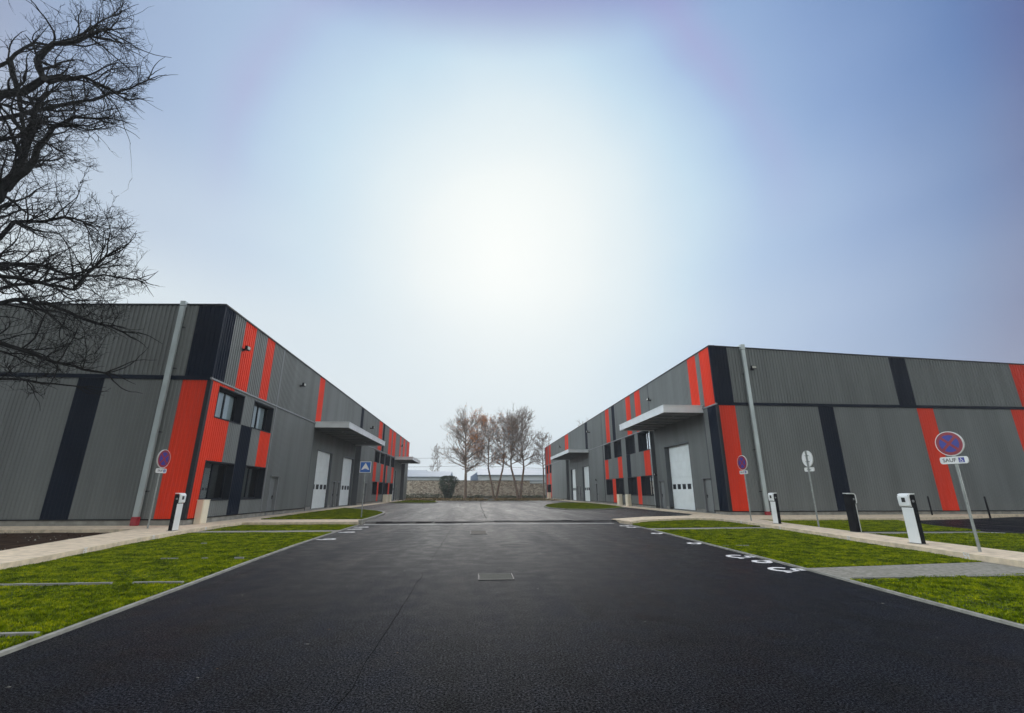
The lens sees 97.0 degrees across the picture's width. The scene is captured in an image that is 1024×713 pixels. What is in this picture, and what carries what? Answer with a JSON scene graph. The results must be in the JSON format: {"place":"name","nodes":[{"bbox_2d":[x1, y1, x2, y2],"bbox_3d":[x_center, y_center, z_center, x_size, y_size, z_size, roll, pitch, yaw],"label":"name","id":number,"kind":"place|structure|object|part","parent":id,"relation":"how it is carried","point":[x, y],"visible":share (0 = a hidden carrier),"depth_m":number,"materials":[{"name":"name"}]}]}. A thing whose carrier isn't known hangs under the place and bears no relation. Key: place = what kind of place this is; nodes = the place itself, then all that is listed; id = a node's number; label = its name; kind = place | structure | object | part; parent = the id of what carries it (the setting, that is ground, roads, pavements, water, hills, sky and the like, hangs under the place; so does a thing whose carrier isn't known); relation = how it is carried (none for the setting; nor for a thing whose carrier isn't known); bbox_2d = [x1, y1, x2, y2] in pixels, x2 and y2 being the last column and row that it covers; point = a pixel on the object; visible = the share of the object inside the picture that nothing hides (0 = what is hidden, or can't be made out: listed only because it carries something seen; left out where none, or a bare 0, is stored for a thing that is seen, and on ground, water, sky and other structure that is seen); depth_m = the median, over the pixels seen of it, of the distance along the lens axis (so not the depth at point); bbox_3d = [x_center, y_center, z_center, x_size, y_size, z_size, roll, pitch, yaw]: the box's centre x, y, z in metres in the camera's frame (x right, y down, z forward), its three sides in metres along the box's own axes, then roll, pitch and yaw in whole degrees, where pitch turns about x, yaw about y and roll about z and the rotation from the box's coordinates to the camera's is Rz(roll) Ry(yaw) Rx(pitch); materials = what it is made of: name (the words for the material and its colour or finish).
{"place":"outdoors","nodes":[
{"label":"outdoors","id":0,"kind":"place"},
{"bbox_2d":[0,532,105,550],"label":"soil bed","id":1,"kind":"object","parent":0,"point":[13,541],"visible":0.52,"depth_m":14.78,"materials":[{"name":"black soil"}]},
{"bbox_2d":[1,531,99,549],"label":"pebbles","id":2,"kind":"object","parent":1,"relation":"on","point":[30,537],"visible":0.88,"depth_m":14.98,"materials":[{"name":"stone"}]},
{"bbox_2d":[0,0,171,410],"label":"bare tree","id":3,"kind":"object","parent":1,"relation":"on","point":[23,164],"visible":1,"depth_m":15.40,"materials":[{"name":"black plant"}]},
{"bbox_2d":[0,539,282,650],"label":"lawn","id":4,"kind":"structure","parent":0,"point":[93,600],"depth_m":6.97,"materials":[{"name":"grass"}]},
{"bbox_2d":[0,543,243,636],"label":"bay divider","id":5,"kind":"object","parent":4,"relation":"on","point":[43,584],"visible":0.54,"depth_m":7.41,"materials":[{"name":"concrete"}]},
{"bbox_2d":[0,500,401,569],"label":"path","id":6,"kind":"structure","parent":0,"point":[113,536],"depth_m":15.78,"materials":[{"name":"concrete"}]},
{"bbox_2d":[147,450,169,528],"bbox_3d":[-13.936,5.161,17.777,0.100,2.970,0.720,1,-17,-2],"label":"road sign","id":7,"kind":"object","parent":6,"relation":"on","point":[163,459],"visible":1,"depth_m":17.90,"materials":[{"name":"blue"}]},
{"bbox_2d":[168,493,185,530],"bbox_3d":[-12.238,5.670,16.562,0.251,1.315,0.400,1,-17,-4],"label":"charging post","id":8,"kind":"object","parent":6,"relation":"on","point":[179,501],"visible":1,"depth_m":16.50,"materials":[{"name":"white plastic"}]},
{"bbox_2d":[193,500,209,523],"bbox_3d":[-13.729,6.864,20.061,0.304,1.010,0.524,1,-17,-4],"label":"cabinet","id":9,"kind":"object","parent":6,"relation":"on","point":[201,512],"visible":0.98,"depth_m":19.90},
{"bbox_3d":[-13.584,6.877,20.069,0.012,0.850,0.400,1,-17,-4],"label":"door","id":10,"kind":"part","parent":9,"relation":"part of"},
{"bbox_2d":[0,301,419,525],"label":"warehouse","id":11,"kind":"structure","parent":6,"relation":"on","point":[234,413],"depth_m":20.93,"materials":[{"name":"corrugated metal cladding"},{"name":"painted metal"},{"name":"glass"}]},
{"bbox_2d":[198,460,234,500],"bbox_3d":[-14.184,5.912,21.521,0.470,1.770,2.620,1,-17,-4],"label":"window","id":12,"kind":"structure","parent":11,"relation":"in","point":[229,467],"depth_m":22.55,"materials":[{"name":"black glass"}]},
{"bbox_2d":[214,386,244,424],"bbox_3d":[-14.209,2.454,22.488,0.530,1.510,2.500,1,-17,-4],"label":"window","id":13,"kind":"structure","parent":11,"relation":"in","point":[224,404],"depth_m":23.12,"materials":[{"name":"black glass"}]},
{"bbox_2d":[240,465,265,499],"bbox_3d":[-14.473,6.966,25.020,0.470,1.750,2.450,1,-17,-4],"label":"window","id":14,"kind":"structure","parent":11,"relation":"in","point":[260,476],"depth_m":26.00,"materials":[{"name":"black glass"}]},
{"bbox_2d":[250,400,273,432],"bbox_3d":[-14.493,3.480,25.927,0.530,1.510,2.500,1,-17,-4],"label":"window","id":15,"kind":"structure","parent":11,"relation":"in","point":[258,413],"depth_m":26.69,"materials":[{"name":"black glass"}]},
{"bbox_2d":[265,475,280,514],"bbox_3d":[-14.556,8.371,27.368,0.320,2.260,1.250,1,-17,-4],"label":"door","id":16,"kind":"structure","parent":11,"relation":"in","point":[273,485],"depth_m":27.69,"materials":[{"name":"grey paint"}]},
{"bbox_2d":[310,449,332,508],"bbox_3d":[-16.000,10.253,37.966,0.285,4.650,4.040,1,-17,-4],"label":"loading door","id":17,"kind":"structure","parent":11,"relation":"in","point":[321,479],"depth_m":38.42,"materials":[{"name":"white metal"}]},
{"bbox_2d":[329,481,336,506],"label":"door","id":18,"kind":"structure","parent":11,"relation":"in","point":[333,482],"depth_m":41.09,"materials":[{"name":"grey paint"}]},
{"bbox_2d":[334,481,339,506],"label":"door","id":19,"kind":"structure","parent":11,"relation":"in","point":[338,483],"depth_m":42.42,"materials":[{"name":"grey paint"}]},
{"bbox_2d":[338,456,353,505],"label":"loading door","id":20,"kind":"structure","parent":11,"relation":"in","point":[348,462],"depth_m":45.71,"materials":[{"name":"white metal"}]},
{"bbox_2d":[363,482,366,501],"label":"door","id":21,"kind":"structure","parent":11,"relation":"in","point":[364,498],"depth_m":50.85,"materials":[{"name":"grey paint"}]},
{"bbox_2d":[372,481,376,494],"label":"window","id":22,"kind":"structure","parent":11,"relation":"in","point":[374,485],"depth_m":56.47,"materials":[{"name":"black glass"}]},
{"bbox_2d":[374,450,379,462],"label":"window","id":23,"kind":"structure","parent":11,"relation":"in","point":[377,452],"depth_m":57.64,"materials":[{"name":"black glass"}]},
{"bbox_2d":[378,482,382,494],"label":"window","id":24,"kind":"structure","parent":11,"relation":"in","point":[380,486],"depth_m":59.90,"materials":[{"name":"black glass"}]},
{"bbox_2d":[380,453,384,464],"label":"window","id":25,"kind":"structure","parent":11,"relation":"in","point":[382,457],"depth_m":60.91,"materials":[{"name":"black glass"}]},
{"bbox_2d":[384,483,387,493],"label":"window","id":26,"kind":"structure","parent":11,"relation":"in","point":[386,484],"depth_m":63.55,"materials":[{"name":"black glass"}]},
{"bbox_2d":[386,455,389,465],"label":"window","id":27,"kind":"structure","parent":11,"relation":"in","point":[388,457],"depth_m":64.58,"materials":[{"name":"black glass"}]},
{"bbox_2d":[389,483,392,493],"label":"window","id":28,"kind":"structure","parent":11,"relation":"in","point":[391,484],"depth_m":67.18,"materials":[{"name":"black glass"}]},
{"bbox_2d":[391,457,394,467],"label":"window","id":29,"kind":"structure","parent":11,"relation":"in","point":[392,459],"depth_m":68.28,"materials":[{"name":"black glass"}]},
{"bbox_2d":[392,470,395,499],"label":"loading door","id":30,"kind":"structure","parent":11,"relation":"in","point":[394,470],"depth_m":72.31,"materials":[{"name":"grey metal"}]},
{"bbox_2d":[382,495,387,501],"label":"cabinet","id":31,"kind":"object","parent":6,"relation":"on","point":[385,498],"visible":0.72,"depth_m":60.16,"materials":[{"name":"beige metal"}]},
{"bbox_2d":[387,494,391,501],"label":"cabinet","id":32,"kind":"object","parent":6,"relation":"on","point":[389,497],"visible":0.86,"depth_m":63.05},
{"bbox_2d":[192,530,337,532],"bbox_3d":[-9.441,6.748,17.386,5.221,0.064,0.890,1,-17,-4],"label":"paving strip","id":33,"kind":"object","parent":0,"point":[275,531],"visible":0.39,"depth_m":17.42,"materials":[{"name":"grey concrete"}]},
{"bbox_2d":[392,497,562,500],"bbox_3d":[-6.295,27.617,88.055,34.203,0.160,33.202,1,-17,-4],"label":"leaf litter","id":34,"kind":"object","parent":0,"point":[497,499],"visible":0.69,"depth_m":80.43,"materials":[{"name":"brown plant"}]},
{"bbox_2d":[413,498,558,500],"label":"verge","id":35,"kind":"structure","parent":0,"point":[482,498],"depth_m":84.87,"materials":[{"name":"green plant"}]},
{"bbox_2d":[438,475,458,497],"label":"bush","id":36,"kind":"object","parent":35,"relation":"on","point":[444,486],"visible":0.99,"depth_m":99.91,"materials":[{"name":"green plant"}]},
{"bbox_2d":[434,403,493,497],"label":"bare tree","id":37,"kind":"object","parent":35,"relation":"on","point":[463,423],"visible":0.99,"depth_m":98.24,"materials":[{"name":"brown plant"}]},
{"bbox_2d":[406,480,545,497],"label":"stone wall","id":38,"kind":"structure","parent":35,"relation":"on","point":[481,487],"depth_m":107.02,"materials":[{"name":"stone"}]},
{"bbox_2d":[406,493,545,497],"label":"undergrowth","id":39,"kind":"object","parent":35,"relation":"on","point":[460,496],"visible":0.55,"depth_m":103.76,"materials":[{"name":"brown plant"}]},
{"bbox_2d":[467,412,529,497],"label":"bare tree","id":40,"kind":"object","parent":35,"relation":"on","point":[487,431],"visible":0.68,"depth_m":100.00,"materials":[{"name":"brown plant"}]},
{"bbox_2d":[485,404,545,497],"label":"bare tree","id":41,"kind":"object","parent":35,"relation":"on","point":[517,436],"visible":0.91,"depth_m":99.54,"materials":[{"name":"brown plant"}]},
{"bbox_2d":[530,432,551,497],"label":"bare tree","id":42,"kind":"object","parent":35,"relation":"on","point":[539,445],"visible":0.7,"depth_m":102.25,"materials":[{"name":"grey plant"}]},
{"bbox_2d":[0,523,1023,712],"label":"road","id":43,"kind":"structure","parent":0,"point":[357,619],"depth_m":4.80,"materials":[{"name":"black asphalt"}]},
{"bbox_2d":[0,524,359,656],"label":"kerb","id":44,"kind":"structure","parent":43,"relation":"on","point":[9,650],"depth_m":5.99,"materials":[{"name":"concrete"}]},
{"bbox_2d":[470,531,486,533],"bbox_3d":[-1.275,6.720,17.308,0.630,0.014,1.400,1,-17,-4],"label":"drain cover","id":45,"kind":"object","parent":43,"relation":"on","point":[475,532],"visible":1,"depth_m":17.27,"materials":[{"name":"metal"}]},
{"bbox_2d":[478,573,514,580],"bbox_3d":[-0.298,4.036,8.308,0.640,0.014,0.620,1,-17,-4],"label":"drain cover","id":46,"kind":"object","parent":43,"relation":"on","point":[500,576],"visible":1,"depth_m":8.31,"materials":[{"name":"metal"}]},
{"bbox_2d":[500,544,525,547],"bbox_3d":[0.036,5.444,13.020,0.752,0.001,0.928,1,-17,-4],"label":"manhole","id":47,"kind":"object","parent":43,"relation":"on","point":[513,546],"visible":1,"depth_m":12.91,"materials":[{"name":"black metal"}]},
{"bbox_2d":[620,523,1023,628],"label":"kerb","id":48,"kind":"structure","parent":43,"relation":"on","point":[1003,621],"depth_m":7.15,"materials":[{"name":"concrete"}]},
{"bbox_2d":[723,545,1023,578],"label":"bay divider","id":49,"kind":"object","parent":43,"relation":"on","point":[891,577],"visible":0.48,"depth_m":8.05,"materials":[{"name":"concrete"}]},
{"bbox_2d":[0,0,1023,479],"label":"sky","id":50,"kind":"structure","parent":0,"point":[436,207],"materials":[{"name":"blue"}]},
{"bbox_2d":[353,501,691,524],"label":"yard","id":51,"kind":"structure","parent":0,"point":[488,512],"depth_m":29.94,"materials":[{"name":"grey asphalt"}]},
{"bbox_2d":[343,507,384,524],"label":"kerb","id":52,"kind":"structure","parent":51,"relation":"on","point":[361,521],"depth_m":24.41,"materials":[{"name":"concrete"}]},
{"bbox_2d":[544,502,624,509],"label":"kerb","id":53,"kind":"structure","parent":51,"relation":"on","point":[584,509],"depth_m":36.40,"materials":[{"name":"concrete"}]},
{"bbox_2d":[636,525,757,527],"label":"lawn","id":54,"kind":"structure","parent":0,"point":[690,527],"depth_m":19.30,"materials":[{"name":"green plant"}]},
{"bbox_2d":[649,527,764,529],"bbox_3d":[8.273,7.209,18.933,5.247,0.064,0.795,2,-17,-8],"label":"paving strip","id":55,"kind":"object","parent":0,"point":[708,528],"visible":0.39,"depth_m":18.84,"materials":[{"name":"grey concrete"}]},
{"bbox_2d":[547,498,1023,567],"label":"path","id":56,"kind":"structure","parent":0,"point":[1005,557],"depth_m":17.82,"materials":[{"name":"concrete"}]},
{"bbox_2d":[617,494,622,504],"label":"cabinet","id":57,"kind":"object","parent":56,"relation":"on","point":[619,500],"visible":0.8,"depth_m":47.24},
{"bbox_2d":[625,494,631,505],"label":"cabinet","id":58,"kind":"object","parent":56,"relation":"on","point":[628,499],"visible":0.97,"depth_m":44.57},
{"bbox_2d":[737,455,751,520],"bbox_3d":[11.561,6.462,22.366,0.100,3.100,0.720,3,-17,-10],"label":"road sign","id":59,"kind":"object","parent":56,"relation":"on","point":[742,462],"visible":1,"depth_m":22.51,"materials":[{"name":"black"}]},
{"bbox_2d":[768,493,781,523],"bbox_3d":[11.654,6.725,20.099,0.251,1.315,0.400,1,-17,-4],"label":"charging post","id":60,"kind":"object","parent":56,"relation":"on","point":[773,498],"visible":1,"depth_m":20.03,"materials":[{"name":"white plastic"}]},
{"bbox_2d":[545,344,1023,514],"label":"warehouse","id":61,"kind":"structure","parent":56,"relation":"on","point":[685,434],"depth_m":30.00,"materials":[{"name":"corrugated metal cladding"},{"name":"painted metal"},{"name":"glass"}]},
{"bbox_2d":[547,484,551,492],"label":"window","id":62,"kind":"structure","parent":61,"relation":"in","point":[549,485],"depth_m":96.12,"materials":[{"name":"black glass"}]},
{"bbox_2d":[570,468,576,499],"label":"loading door","id":63,"kind":"structure","parent":61,"relation":"in","point":[573,472],"depth_m":74.12,"materials":[{"name":"white metal"}]},
{"bbox_2d":[579,485,581,500],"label":"door","id":64,"kind":"structure","parent":61,"relation":"in","point":[579,485],"depth_m":67.96,"materials":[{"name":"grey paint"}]},
{"bbox_2d":[582,465,589,500],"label":"loading door","id":65,"kind":"structure","parent":61,"relation":"in","point":[585,469],"depth_m":65.77,"materials":[{"name":"white metal"}]},
{"bbox_2d":[595,483,598,502],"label":"door","id":66,"kind":"structure","parent":61,"relation":"in","point":[597,492],"depth_m":57.44,"materials":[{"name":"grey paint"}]},
{"bbox_2d":[604,443,610,459],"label":"window","id":67,"kind":"structure","parent":61,"relation":"in","point":[607,448],"depth_m":54.00,"materials":[{"name":"black glass"}]},
{"bbox_2d":[606,479,612,494],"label":"window","id":68,"kind":"structure","parent":61,"relation":"in","point":[609,482],"depth_m":52.92,"materials":[{"name":"black glass"}]},
{"bbox_2d":[613,439,621,457],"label":"window","id":69,"kind":"structure","parent":61,"relation":"in","point":[617,444],"depth_m":50.31,"materials":[{"name":"black glass"}]},
{"bbox_2d":[616,478,624,494],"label":"window","id":70,"kind":"structure","parent":61,"relation":"in","point":[619,481],"depth_m":49.26,"materials":[{"name":"black glass"}]},
{"bbox_2d":[625,435,635,454],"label":"window","id":71,"kind":"structure","parent":61,"relation":"in","point":[630,440],"depth_m":46.37,"materials":[{"name":"black glass"}]},
{"bbox_2d":[627,477,637,495],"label":"window","id":72,"kind":"structure","parent":61,"relation":"in","point":[632,481],"depth_m":45.31,"materials":[{"name":"black glass"}]},
{"bbox_2d":[637,431,649,451],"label":"window","id":73,"kind":"structure","parent":61,"relation":"in","point":[643,437],"depth_m":42.62,"materials":[{"name":"black glass"}]},
{"bbox_2d":[641,475,653,495],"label":"window","id":74,"kind":"structure","parent":61,"relation":"in","point":[646,481],"depth_m":41.56,"materials":[{"name":"black glass"}]},
{"bbox_2d":[659,480,666,507],"bbox_3d":[12.677,11.531,37.984,0.280,2.210,1.150,1,-17,-4],"label":"door","id":75,"kind":"structure","parent":61,"relation":"in","point":[661,483],"depth_m":38.20,"materials":[{"name":"grey paint"}]},
{"bbox_2d":[664,441,696,510],"bbox_3d":[13.097,9.241,35.064,0.445,4.930,4.540,1,-17,-4],"label":"loading door","id":76,"kind":"structure","parent":61,"relation":"in","point":[677,456],"depth_m":35.62,"materials":[{"name":"white metal"}]},
{"bbox_2d":[702,477,713,511],"bbox_3d":[13.292,9.302,30.509,0.280,2.210,1.300,1,-17,-4],"label":"door","id":77,"kind":"structure","parent":61,"relation":"in","point":[709,505],"depth_m":30.78,"materials":[{"name":"grey paint"}]},
{"bbox_2d":[802,451,819,526],"bbox_3d":[12.291,5.380,18.563,0.100,3.000,0.660,1,-17,-2],"label":"road sign","id":78,"kind":"object","parent":56,"relation":"on","point":[807,458],"visible":1,"depth_m":18.71,"materials":[{"name":"white metal"}]},
{"bbox_2d":[842,493,863,532],"bbox_3d":[12.004,5.500,15.992,0.251,1.315,0.400,1,-17,-4],"label":"charging post","id":79,"kind":"object","parent":56,"relation":"on","point":[850,500],"visible":0.99,"depth_m":15.92,"materials":[{"name":"black plastic"}]},
{"bbox_2d":[897,493,925,544],"bbox_3d":[10.980,4.445,12.454,0.251,1.315,0.400,1,-17,-4],"label":"charging post","id":80,"kind":"object","parent":56,"relation":"on","point":[907,502],"visible":1,"depth_m":12.40,"materials":[{"name":"white plastic"}]},
{"bbox_2d":[927,496,932,514],"bbox_3d":[25.352,9.103,27.479,0.146,1.220,0.150,1,-17,-4],"label":"bollard","id":81,"kind":"object","parent":56,"relation":"on","point":[929,505],"visible":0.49,"depth_m":27.48,"materials":[{"name":"black plastic"}]},
{"bbox_2d":[935,431,981,551],"bbox_3d":[10.948,3.231,11.010,0.100,2.800,0.600,5,-17,-16],"label":"road sign","id":82,"kind":"object","parent":56,"relation":"on","point":[948,443],"visible":1,"depth_m":11.17,"materials":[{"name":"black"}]},
{"bbox_2d":[661,530,981,567],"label":"lawn","id":83,"kind":"structure","parent":0,"point":[850,565],"depth_m":9.82,"materials":[{"name":"green plant"}]},
{"bbox_2d":[835,526,972,531],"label":"lawn","id":84,"kind":"structure","parent":0,"point":[923,531],"depth_m":17.39,"materials":[{"name":"green plant"}]},
{"bbox_2d":[809,562,1023,578],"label":"paving strip","id":85,"kind":"object","parent":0,"point":[970,568],"visible":0.64,"depth_m":8.80,"materials":[{"name":"grey concrete paving"}]},
{"bbox_2d":[864,531,987,533],"bbox_3d":[15.128,6.589,16.851,6.000,0.064,1.130,1,-17,-4],"label":"paving strip","id":86,"kind":"object","parent":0,"point":[923,532],"visible":0.08,"depth_m":17.00,"materials":[{"name":"grey concrete"}]},
{"bbox_2d":[852,578,1023,624],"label":"lawn","id":87,"kind":"structure","parent":0,"point":[962,597],"depth_m":6.39,"materials":[{"name":"grass"}]},
{"bbox_2d":[894,533,1022,551],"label":"lawn","id":88,"kind":"structure","parent":0,"point":[986,538],"depth_m":13.41,"materials":[{"name":"green plant"}]},
{"bbox_2d":[921,517,1023,533],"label":"parking lot","id":89,"kind":"structure","parent":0,"point":[1006,525],"depth_m":21.34,"materials":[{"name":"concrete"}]},
{"bbox_2d":[983,496,991,518],"bbox_3d":[27.093,8.612,25.832,0.146,1.220,0.150,1,-17,-4],"label":"bollard","id":90,"kind":"object","parent":89,"relation":"on","point":[986,504],"visible":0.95,"depth_m":25.80,"materials":[{"name":"black plastic"}]},
{"label":"ground","id":91,"kind":"structure","parent":0,"visible":0},
{"bbox_2d":[407,471,452,479],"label":"warehouse","id":92,"kind":"structure","parent":91,"relation":"on","point":[424,475],"depth_m":147.37,"materials":[{"name":"white metal"}]},
{"bbox_2d":[429,445,437,470],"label":"poplar tree","id":93,"kind":"object","parent":91,"relation":"on","point":[435,457],"visible":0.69,"depth_m":183.91,"materials":[{"name":"grey plant"}]},
{"bbox_2d":[436,445,441,470],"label":"poplar tree","id":94,"kind":"object","parent":91,"relation":"on","point":[437,449],"visible":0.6,"depth_m":186.56,"materials":[{"name":"grey plant"}]},
{"bbox_2d":[470,468,544,482],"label":"warehouse","id":95,"kind":"structure","parent":91,"relation":"on","point":[534,475],"depth_m":146.33,"materials":[{"name":"white metal"}]},
{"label":"lawn","id":96,"kind":"structure","parent":0,"visible":0},
{"bbox_2d":[0,500,1023,649],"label":"grass","id":97,"kind":"structure","parent":96,"relation":"on","point":[185,549],"depth_m":9.98,"materials":[{"name":"green plant"}]},
{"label":"lawn","id":98,"kind":"structure","parent":0,"visible":0},
{"bbox_2d":[359,461,370,516],"bbox_3d":[-8.079,7.255,24.678,0.600,3.000,0.104,1,-17,-4],"label":"road sign","id":99,"kind":"object","parent":98,"relation":"on","point":[365,467],"visible":0.91,"depth_m":24.94,"materials":[{"name":"metal"}]}
]}

